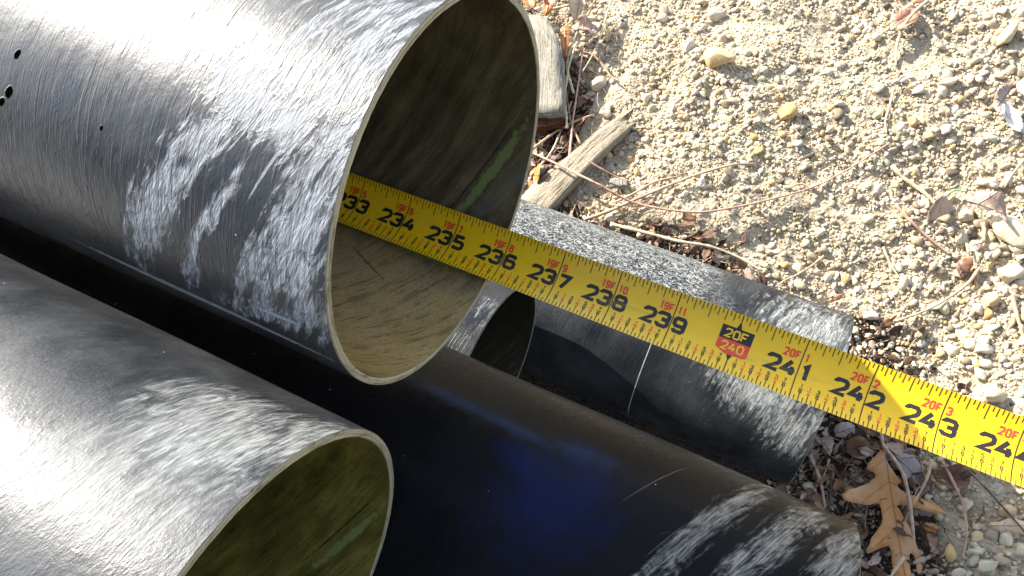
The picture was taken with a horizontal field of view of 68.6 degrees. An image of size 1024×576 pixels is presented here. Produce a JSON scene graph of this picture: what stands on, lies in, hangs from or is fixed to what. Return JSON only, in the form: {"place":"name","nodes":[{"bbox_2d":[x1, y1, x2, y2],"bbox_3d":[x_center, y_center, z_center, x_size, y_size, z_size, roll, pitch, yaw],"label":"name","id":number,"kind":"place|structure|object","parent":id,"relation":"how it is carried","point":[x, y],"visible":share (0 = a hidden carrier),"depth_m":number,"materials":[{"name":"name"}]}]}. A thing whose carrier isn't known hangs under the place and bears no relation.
{"place":"outdoors","nodes":[
{"label":"outdoors","id":0,"kind":"place"},
{"bbox_2d":[518,0,1023,575],"bbox_3d":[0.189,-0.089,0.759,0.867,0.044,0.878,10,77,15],"label":"gravel","id":1,"kind":"structure","parent":0,"point":[991,252],"depth_m":0.74,"materials":[{"name":"gravel"}]},
{"bbox_2d":[523,0,536,8],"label":"leaf","id":2,"kind":"object","parent":1,"relation":"on","point":[531,4],"visible":1,"depth_m":0.84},
{"bbox_2d":[536,116,564,132],"bbox_3d":[0.036,-0.176,0.808,0.043,0.012,0.018,2,75,13],"label":"bark chunk","id":3,"kind":"object","parent":1,"relation":"on","point":[545,124],"visible":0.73,"depth_m":0.80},
{"bbox_2d":[530,101,571,176],"bbox_3d":[0.046,-0.160,0.805,0.010,0.016,0.101,23,81,18],"label":"twig","id":4,"kind":"object","parent":1,"relation":"on","point":[543,162],"visible":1,"depth_m":0.80,"materials":[{"name":"wood"}]},
{"bbox_2d":[539,140,569,177],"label":"twig","id":5,"kind":"object","parent":1,"relation":"on","point":[556,157],"visible":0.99,"depth_m":0.80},
{"bbox_2d":[551,4,568,10],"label":"twig","id":6,"kind":"object","parent":1,"relation":"on","point":[558,7],"visible":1,"depth_m":0.84,"materials":[{"name":"wood"}]},
{"bbox_2d":[560,25,569,56],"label":"leaf","id":7,"kind":"object","parent":1,"relation":"on","point":[565,35],"visible":1,"depth_m":0.83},
{"bbox_2d":[565,41,577,128],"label":"twig","id":8,"kind":"object","parent":1,"relation":"on","point":[566,116],"visible":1,"depth_m":0.82,"materials":[{"name":"wood"}]},
{"bbox_2d":[567,94,580,144],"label":"twig","id":9,"kind":"object","parent":1,"relation":"on","point":[578,139],"visible":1,"depth_m":0.81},
{"bbox_2d":[567,0,584,20],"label":"leaf","id":10,"kind":"object","parent":1,"relation":"on","point":[576,7],"visible":1,"depth_m":0.83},
{"bbox_2d":[568,48,583,154],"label":"twig","id":11,"kind":"object","parent":1,"relation":"on","point":[571,134],"visible":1,"depth_m":0.81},
{"bbox_2d":[521,108,636,210],"bbox_3d":[0.064,-0.123,0.787,0.190,0.029,0.038,-44,70,-2],"label":"wood stick","id":12,"kind":"object","parent":1,"relation":"on","point":[554,187],"visible":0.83,"depth_m":0.78,"materials":[{"name":"wood"}]},
{"bbox_2d":[528,164,539,186],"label":"leaf","id":13,"kind":"object","parent":12,"relation":"on","point":[536,175],"visible":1,"depth_m":0.79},
{"bbox_2d":[566,0,595,93],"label":"twig","id":14,"kind":"object","parent":1,"relation":"on","point":[567,61],"visible":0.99,"depth_m":0.82,"materials":[{"name":"wood"}]},
{"bbox_2d":[573,14,592,30],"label":"leaf","id":15,"kind":"object","parent":1,"relation":"on","point":[584,23],"visible":1,"depth_m":0.82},
{"bbox_2d":[584,23,598,34],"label":"leaf","id":16,"kind":"object","parent":1,"relation":"on","point":[594,31],"visible":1,"depth_m":0.83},
{"bbox_2d":[582,0,611,71],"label":"twig","id":17,"kind":"object","parent":1,"relation":"on","point":[600,33],"visible":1,"depth_m":0.83,"materials":[{"name":"wood"}]},
{"bbox_2d":[590,76,606,91],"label":"stone","id":18,"kind":"object","parent":1,"relation":"on","point":[597,83],"visible":1,"depth_m":0.82,"materials":[{"name":"stone"}]},
{"bbox_2d":[580,50,618,81],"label":"twig","id":19,"kind":"object","parent":1,"relation":"on","point":[598,60],"visible":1,"depth_m":0.82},
{"bbox_2d":[599,110,610,118],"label":"stone","id":20,"kind":"object","parent":1,"relation":"on","point":[607,113],"visible":1,"depth_m":0.81,"materials":[{"name":"stone"}]},
{"bbox_2d":[609,177,629,188],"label":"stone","id":21,"kind":"object","parent":1,"relation":"on","point":[616,183],"visible":1,"depth_m":0.77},
{"bbox_2d":[586,159,630,181],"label":"twig","id":22,"kind":"object","parent":21,"relation":"on","point":[595,165],"visible":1,"depth_m":0.76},
{"bbox_2d":[626,156,632,162],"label":"stone","id":23,"kind":"object","parent":1,"relation":"on","point":[629,158],"visible":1,"depth_m":0.78,"materials":[{"name":"stone"}]},
{"bbox_2d":[641,137,649,142],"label":"stone","id":24,"kind":"object","parent":1,"relation":"on","point":[645,139],"visible":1,"depth_m":0.78,"materials":[{"name":"stone"}]},
{"bbox_2d":[614,175,679,203],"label":"twig","id":25,"kind":"object","parent":1,"relation":"on","point":[633,193],"visible":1,"depth_m":0.76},
{"bbox_2d":[663,196,671,202],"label":"stone","id":26,"kind":"object","parent":1,"relation":"on","point":[667,199],"visible":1,"depth_m":0.75,"materials":[{"name":"stone"}]},
{"bbox_2d":[583,162,754,220],"bbox_3d":[0.156,-0.099,0.752,0.178,0.012,0.009,-19,72,7],"label":"twig","id":27,"kind":"object","parent":1,"relation":"on","point":[610,210],"visible":0.99,"depth_m":0.75,"materials":[{"name":"wood"}]},
{"bbox_2d":[511,199,853,483],"bbox_3d":[-2.433,-0.969,1.515,6.045,0.148,0.148,22,81,17],"label":"pipe","id":28,"kind":"object","parent":1,"relation":"on","point":[760,429],"visible":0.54,"depth_m":0.59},
{"bbox_2d":[445,280,536,377],"bbox_3d":[-2.599,-0.973,1.438,5.842,0.143,0.143,22,81,17],"label":"pipe","id":29,"kind":"object","parent":28,"relation":"on","point":[495,329],"visible":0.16,"depth_m":0.61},
{"bbox_2d":[0,217,860,575],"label":"pipe","id":30,"kind":"object","parent":29,"relation":"on","point":[498,473],"visible":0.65,"depth_m":0.31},
{"bbox_2d":[0,254,393,575],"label":"pipe","id":31,"kind":"object","parent":30,"relation":"on","point":[130,445],"visible":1,"depth_m":0.22,"materials":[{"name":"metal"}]},
{"bbox_2d":[0,0,539,384],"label":"pipe","id":32,"kind":"object","parent":30,"relation":"on","point":[209,155],"visible":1,"depth_m":0.23,"materials":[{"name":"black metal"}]},
{"bbox_2d":[337,172,1023,487],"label":"tape measure","id":33,"kind":"object","parent":32,"relation":"attached to","point":[959,428],"visible":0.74,"depth_m":0.30,"materials":[{"name":"yellow metal"}]},
{"bbox_2d":[684,39,694,52],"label":"stone","id":34,"kind":"object","parent":1,"relation":"on","point":[689,45],"visible":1,"depth_m":0.80,"materials":[{"name":"stone"}]},
{"bbox_2d":[534,142,889,213],"bbox_3d":[0.193,-0.107,0.745,0.349,0.042,0.074,-1,75,13],"label":"twig","id":35,"kind":"object","parent":1,"relation":"on","point":[640,204],"visible":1,"depth_m":0.74,"materials":[{"name":"wood"}]},
{"bbox_2d":[708,7,727,21],"bbox_3d":[0.223,-0.296,0.814,0.020,0.014,0.016,21,81,17],"label":"stone","id":36,"kind":"object","parent":1,"relation":"on","point":[716,14],"visible":1,"depth_m":0.81,"materials":[{"name":"stone"}]},
{"bbox_2d":[703,46,735,68],"bbox_3d":[0.215,-0.240,0.782,0.036,0.023,0.019,21,81,17],"label":"stone","id":37,"kind":"object","parent":1,"relation":"on","point":[714,57],"visible":1,"depth_m":0.78,"materials":[{"name":"stone"}]},
{"bbox_2d":[523,8,985,575],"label":"leaf litter","id":38,"kind":"object","parent":1,"relation":"on","point":[837,448],"visible":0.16,"depth_m":0.68,"materials":[{"name":"plant"}]},
{"bbox_2d":[533,164,545,176],"bbox_3d":[0.029,-0.124,0.791,0.012,0.005,0.013,41,87,20],"label":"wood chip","id":39,"kind":"object","parent":38,"relation":"on","point":[542,169],"visible":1,"depth_m":0.79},
{"bbox_2d":[528,14,566,118],"bbox_3d":[0.037,-0.242,0.820,0.043,0.019,0.128,-3,74,12],"label":"wood block","id":40,"kind":"object","parent":38,"relation":"on","point":[553,98],"depth_m":0.81,"materials":[{"name":"wood"}]},
{"bbox_2d":[543,0,555,15],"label":"leaf","id":41,"kind":"object","parent":40,"relation":"on","point":[548,6],"visible":1,"depth_m":0.83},
{"bbox_2d":[533,114,592,148],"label":"twig","id":42,"kind":"object","parent":38,"relation":"on","point":[549,136],"visible":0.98,"depth_m":0.80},
{"bbox_2d":[610,222,762,271],"bbox_3d":[0.171,-0.044,0.738,0.153,0.015,0.010,17,79,17],"label":"twig","id":43,"kind":"object","parent":38,"relation":"on","point":[613,224],"visible":1,"depth_m":0.73,"materials":[{"name":"wood"}]},
{"bbox_2d":[808,454,825,506],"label":"twig","id":44,"kind":"object","parent":38,"relation":"on","point":[817,474],"visible":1,"depth_m":0.67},
{"bbox_2d":[823,458,829,474],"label":"twig","id":45,"kind":"object","parent":38,"relation":"on","point":[828,461],"visible":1,"depth_m":0.67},
{"bbox_2d":[821,436,833,455],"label":"leaf","id":46,"kind":"object","parent":38,"relation":"on","point":[828,443],"visible":1,"depth_m":0.68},
{"bbox_2d":[829,467,833,508],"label":"twig","id":47,"kind":"object","parent":38,"relation":"on","point":[831,484],"visible":1,"depth_m":0.67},
{"bbox_2d":[825,472,868,499],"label":"twig","id":48,"kind":"object","parent":38,"relation":"on","point":[862,475],"visible":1,"depth_m":0.67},
{"bbox_2d":[844,436,872,458],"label":"leaf","id":49,"kind":"object","parent":38,"relation":"on","point":[852,445],"visible":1,"depth_m":0.67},
{"bbox_2d":[857,446,874,455],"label":"leaf","id":50,"kind":"object","parent":49,"relation":"on","point":[866,451],"visible":1,"depth_m":0.67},
{"bbox_2d":[879,432,915,538],"bbox_3d":[0.335,0.166,0.647,0.011,0.008,0.095,-13,72,9],"label":"twig","id":51,"kind":"object","parent":38,"relation":"on","point":[893,458],"visible":0.91,"depth_m":0.64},
{"bbox_2d":[892,449,922,484],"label":"leaf","id":52,"kind":"object","parent":38,"relation":"on","point":[909,464],"visible":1,"depth_m":0.65,"materials":[{"name":"plant"}]},
{"bbox_2d":[905,459,933,519],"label":"twig","id":53,"kind":"object","parent":38,"relation":"on","point":[931,462],"visible":1,"depth_m":0.64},
{"bbox_2d":[950,459,1023,530],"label":"twig","id":54,"kind":"object","parent":38,"relation":"on","point":[984,486],"visible":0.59,"depth_m":0.63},
{"bbox_2d":[752,116,761,124],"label":"stone","id":55,"kind":"object","parent":1,"relation":"on","point":[758,119],"visible":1,"depth_m":0.76,"materials":[{"name":"stone"}]},
{"bbox_2d":[520,0,1023,575],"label":"rootlets","id":56,"kind":"object","parent":1,"relation":"on","point":[578,202],"visible":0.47,"depth_m":0.73,"materials":[{"name":"plant"}]},
{"bbox_2d":[778,102,797,120],"bbox_3d":[0.279,-0.178,0.761,0.019,0.022,0.020,21,81,17],"label":"stone","id":57,"kind":"object","parent":1,"relation":"on","point":[789,110],"visible":1,"depth_m":0.75,"materials":[{"name":"stone"}]},
{"bbox_2d":[790,124,801,130],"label":"stone","id":58,"kind":"object","parent":1,"relation":"on","point":[797,126],"visible":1,"depth_m":0.75,"materials":[{"name":"stone"}]},
{"bbox_2d":[774,255,824,287],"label":"twig","id":59,"kind":"object","parent":1,"relation":"on","point":[807,268],"visible":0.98,"depth_m":0.72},
{"bbox_2d":[789,183,818,192],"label":"twig","id":60,"kind":"object","parent":1,"relation":"on","point":[813,189],"visible":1,"depth_m":0.74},
{"bbox_2d":[804,488,819,499],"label":"leaf","id":61,"kind":"object","parent":1,"relation":"on","point":[809,492],"visible":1,"depth_m":0.67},
{"bbox_2d":[834,422,854,436],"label":"leaf","id":62,"kind":"object","parent":1,"relation":"on","point":[842,429],"visible":1,"depth_m":0.67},
{"bbox_2d":[855,423,878,436],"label":"leaf","id":63,"kind":"object","parent":1,"relation":"on","point":[871,432],"visible":0.67,"depth_m":0.67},
{"bbox_2d":[863,309,878,319],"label":"stone","id":64,"kind":"object","parent":1,"relation":"on","point":[869,314],"visible":1,"depth_m":0.70,"materials":[{"name":"stone"}]},
{"bbox_2d":[870,85,884,93],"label":"stone","id":65,"kind":"object","parent":1,"relation":"on","point":[878,89],"visible":1,"depth_m":0.75,"materials":[{"name":"stone"}]},
{"bbox_2d":[872,108,882,118],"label":"stone","id":66,"kind":"object","parent":1,"relation":"on","point":[878,114],"visible":1,"depth_m":0.74,"materials":[{"name":"stone"}]},
{"bbox_2d":[872,33,882,40],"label":"stone","id":67,"kind":"object","parent":1,"relation":"on","point":[876,37],"visible":1,"depth_m":0.76,"materials":[{"name":"stone"}]},
{"bbox_2d":[884,87,894,133],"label":"twig","id":68,"kind":"object","parent":1,"relation":"on","point":[890,102],"visible":1,"depth_m":0.74,"materials":[{"name":"wood"}]},
{"bbox_2d":[842,449,944,575],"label":"oak leaf","id":69,"kind":"object","parent":1,"relation":"on","point":[886,479],"visible":1,"depth_m":0.65,"materials":[{"name":"plant"}]},
{"bbox_2d":[890,556,905,575],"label":"twig","id":70,"kind":"object","parent":69,"relation":"on","point":[898,564],"visible":1,"depth_m":0.63,"materials":[{"name":"wood"}]},
{"bbox_2d":[882,246,909,290],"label":"twig","id":71,"kind":"object","parent":1,"relation":"on","point":[887,257],"visible":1,"depth_m":0.71,"materials":[{"name":"wood"}]},
{"bbox_2d":[893,8,918,29],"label":"leaf","id":72,"kind":"object","parent":1,"relation":"on","point":[901,17],"visible":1,"depth_m":0.76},
{"bbox_2d":[895,0,928,66],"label":"twig","id":73,"kind":"object","parent":1,"relation":"on","point":[910,16],"visible":1,"depth_m":0.75,"materials":[{"name":"wood"}]},
{"bbox_2d":[890,164,934,203],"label":"twig","id":74,"kind":"object","parent":1,"relation":"on","point":[895,169],"visible":0.94,"depth_m":0.72,"materials":[{"name":"wood"}]},
{"bbox_2d":[907,116,918,126],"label":"stone","id":75,"kind":"object","parent":1,"relation":"on","point":[913,121],"visible":1,"depth_m":0.73,"materials":[{"name":"stone"}]},
{"bbox_2d":[912,84,924,93],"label":"stone","id":76,"kind":"object","parent":1,"relation":"on","point":[920,88],"visible":1,"depth_m":0.74,"materials":[{"name":"stone"}]},
{"bbox_2d":[913,0,927,4],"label":"leaf","id":77,"kind":"object","parent":1,"relation":"on","point":[917,2],"visible":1,"depth_m":0.76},
{"bbox_2d":[895,204,951,254],"bbox_3d":[0.389,-0.054,0.711,0.006,0.008,0.068,-40,70,0],"label":"twig","id":78,"kind":"object","parent":1,"relation":"on","point":[905,215],"visible":1,"depth_m":0.71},
{"bbox_2d":[922,523,939,532],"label":"leaf","id":79,"kind":"object","parent":1,"relation":"on","point":[935,528],"visible":1,"depth_m":0.64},
{"bbox_2d":[895,266,980,321],"bbox_3d":[0.395,0.009,0.692,0.091,0.008,0.011,-34,70,2],"label":"twig","id":80,"kind":"object","parent":1,"relation":"on","point":[970,280],"visible":1,"depth_m":0.69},
{"bbox_2d":[927,196,955,224],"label":"leaf","id":81,"kind":"object","parent":1,"relation":"on","point":[941,206],"visible":1,"depth_m":0.70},
{"bbox_2d":[941,555,947,566],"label":"stone","id":82,"kind":"object","parent":1,"relation":"on","point":[945,564],"visible":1,"depth_m":0.63,"materials":[{"name":"stone"}]},
{"bbox_2d":[940,124,951,133],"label":"stone","id":83,"kind":"object","parent":1,"relation":"on","point":[945,128],"visible":1,"depth_m":0.72,"materials":[{"name":"stone"}]},
{"bbox_2d":[939,77,959,85],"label":"stone","id":84,"kind":"object","parent":1,"relation":"on","point":[950,81],"visible":1,"depth_m":0.73,"materials":[{"name":"stone"}]},
{"bbox_2d":[935,463,969,488],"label":"leaf","id":85,"kind":"object","parent":1,"relation":"on","point":[957,471],"visible":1,"depth_m":0.64,"materials":[{"name":"plant"}]},
{"bbox_2d":[942,461,967,559],"bbox_3d":[0.375,0.186,0.631,0.011,0.009,0.080,-5,74,12],"label":"twig","id":86,"kind":"object","parent":1,"relation":"on","point":[961,501],"visible":1,"depth_m":0.63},
{"bbox_2d":[957,520,969,528],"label":"stone","id":87,"kind":"object","parent":1,"relation":"on","point":[961,524],"visible":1,"depth_m":0.64,"materials":[{"name":"stone"}]},
{"bbox_2d":[955,256,972,278],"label":"leaf","id":88,"kind":"object","parent":1,"relation":"on","point":[964,265],"visible":1,"depth_m":0.69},
{"bbox_2d":[960,229,969,253],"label":"twig","id":89,"kind":"object","parent":1,"relation":"on","point":[964,235],"visible":1,"depth_m":0.70,"materials":[{"name":"wood"}]},
{"bbox_2d":[961,379,969,383],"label":"stone","id":90,"kind":"object","parent":1,"relation":"on","point":[964,381],"visible":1,"depth_m":0.67,"materials":[{"name":"stone"}]},
{"bbox_2d":[958,209,973,221],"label":"stone","id":91,"kind":"object","parent":1,"relation":"on","point":[966,215],"visible":1,"depth_m":0.71,"materials":[{"name":"stone"}]},
{"bbox_2d":[968,554,978,565],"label":"stone","id":92,"kind":"object","parent":1,"relation":"on","point":[972,559],"visible":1,"depth_m":0.62,"materials":[{"name":"stone"}]},
{"bbox_2d":[971,268,977,285],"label":"leaf","id":93,"kind":"object","parent":1,"relation":"on","point":[973,282],"visible":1,"depth_m":0.69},
{"bbox_2d":[970,531,983,541],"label":"stone","id":94,"kind":"object","parent":1,"relation":"on","point":[976,536],"visible":1,"depth_m":0.63,"materials":[{"name":"stone"}]},
{"bbox_2d":[970,467,983,472],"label":"leaf","id":95,"kind":"object","parent":1,"relation":"on","point":[975,470],"visible":0.35,"depth_m":0.63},
{"bbox_2d":[969,239,985,250],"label":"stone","id":96,"kind":"object","parent":1,"relation":"on","point":[975,245],"visible":1,"depth_m":0.69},
{"bbox_2d":[972,303,983,314],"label":"stone","id":97,"kind":"object","parent":1,"relation":"on","point":[978,308],"visible":1,"depth_m":0.68,"materials":[{"name":"stone"}]},
{"bbox_2d":[974,367,986,379],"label":"stone","id":98,"kind":"object","parent":1,"relation":"on","point":[980,373],"visible":1,"depth_m":0.67,"materials":[{"name":"stone"}]},
{"bbox_2d":[974,344,993,353],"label":"stone","id":99,"kind":"object","parent":1,"relation":"on","point":[986,348],"visible":1,"depth_m":0.67,"materials":[{"name":"stone"}]},
{"bbox_2d":[981,222,986,246],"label":"twig","id":100,"kind":"object","parent":1,"relation":"on","point":[984,229],"visible":1,"depth_m":0.70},
{"bbox_2d":[978,228,995,243],"bbox_3d":[0.443,-0.048,0.700,0.014,0.012,0.016,21,81,17],"label":"stone","id":101,"kind":"object","parent":1,"relation":"on","point":[990,236],"visible":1,"depth_m":0.70,"materials":[{"name":"stone"}]},
{"bbox_2d":[978,559,998,571],"bbox_3d":[0.393,0.229,0.620,0.017,0.011,0.010,-3,74,12],"label":"stone","id":102,"kind":"object","parent":1,"relation":"on","point":[984,565],"visible":1,"depth_m":0.62,"materials":[{"name":"stone"}]},
{"bbox_2d":[983,292,1001,306],"bbox_3d":[0.436,0.011,0.682,0.014,0.014,0.015,21,81,17],"label":"stone","id":103,"kind":"object","parent":1,"relation":"on","point":[991,299],"visible":1,"depth_m":0.68,"materials":[{"name":"stone"}]},
{"bbox_2d":[984,383,1007,402],"bbox_3d":[0.420,0.092,0.654,0.020,0.018,0.016,21,81,17],"label":"stone","id":104,"kind":"object","parent":1,"relation":"on","point":[994,393],"visible":1,"depth_m":0.65,"materials":[{"name":"stone"}]},
{"bbox_2d":[993,82,1016,112],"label":"leaf","id":105,"kind":"object","parent":1,"relation":"on","point":[1002,92],"visible":1,"depth_m":0.71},
{"bbox_2d":[988,518,1023,534],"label":"leaf","id":106,"kind":"object","parent":1,"relation":"on","point":[1008,524],"visible":1,"depth_m":0.62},
{"bbox_2d":[999,531,1012,546],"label":"stone","id":107,"kind":"object","parent":1,"relation":"on","point":[1005,538],"visible":1,"depth_m":0.62,"materials":[{"name":"stone"}]},
{"bbox_2d":[996,22,1018,45],"bbox_3d":[0.484,-0.246,0.734,0.012,0.013,0.030,35,85,19],"label":"stone","id":108,"kind":"object","parent":1,"relation":"on","point":[1007,34],"visible":1,"depth_m":0.73,"materials":[{"name":"stone"}]},
{"bbox_2d":[998,504,1016,517],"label":"stone","id":109,"kind":"object","parent":1,"relation":"on","point":[1011,509],"visible":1,"depth_m":0.63,"materials":[{"name":"stone"}]},
{"bbox_2d":[991,215,1023,247],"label":"stone","id":110,"kind":"object","parent":1,"relation":"on","point":[1011,232],"visible":1,"depth_m":0.69,"materials":[{"name":"stone"}]},
{"bbox_2d":[967,191,1008,221],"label":"leaf","id":111,"kind":"object","parent":110,"relation":"on","point":[990,200],"visible":1,"depth_m":0.69,"materials":[{"name":"plant"}]},
{"bbox_2d":[996,262,1023,281],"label":"stone","id":112,"kind":"object","parent":1,"relation":"on","point":[1013,271],"visible":1,"depth_m":0.68,"materials":[{"name":"stone"}]},
{"bbox_2d":[1001,103,1023,131],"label":"leaf","id":113,"kind":"object","parent":1,"relation":"on","point":[1011,116],"visible":1,"depth_m":0.71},
{"bbox_2d":[1004,159,1023,187],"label":"twig","id":114,"kind":"object","parent":1,"relation":"on","point":[1020,164],"visible":1,"depth_m":0.70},
{"bbox_2d":[1010,295,1023,338],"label":"twig","id":115,"kind":"object","parent":1,"relation":"on","point":[1014,306],"visible":1,"depth_m":0.67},
{"bbox_2d":[1016,78,1023,94],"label":"stone","id":116,"kind":"object","parent":1,"relation":"on","point":[1020,85],"visible":1,"depth_m":0.71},
{"bbox_2d":[944,189,965,196],"bbox_3d":[0.417,-0.090,0.712,0.024,0.005,0.007,-21,71,7],"label":"grass blade","id":117,"kind":"object","parent":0,"point":[948,193],"depth_m":0.71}
]}

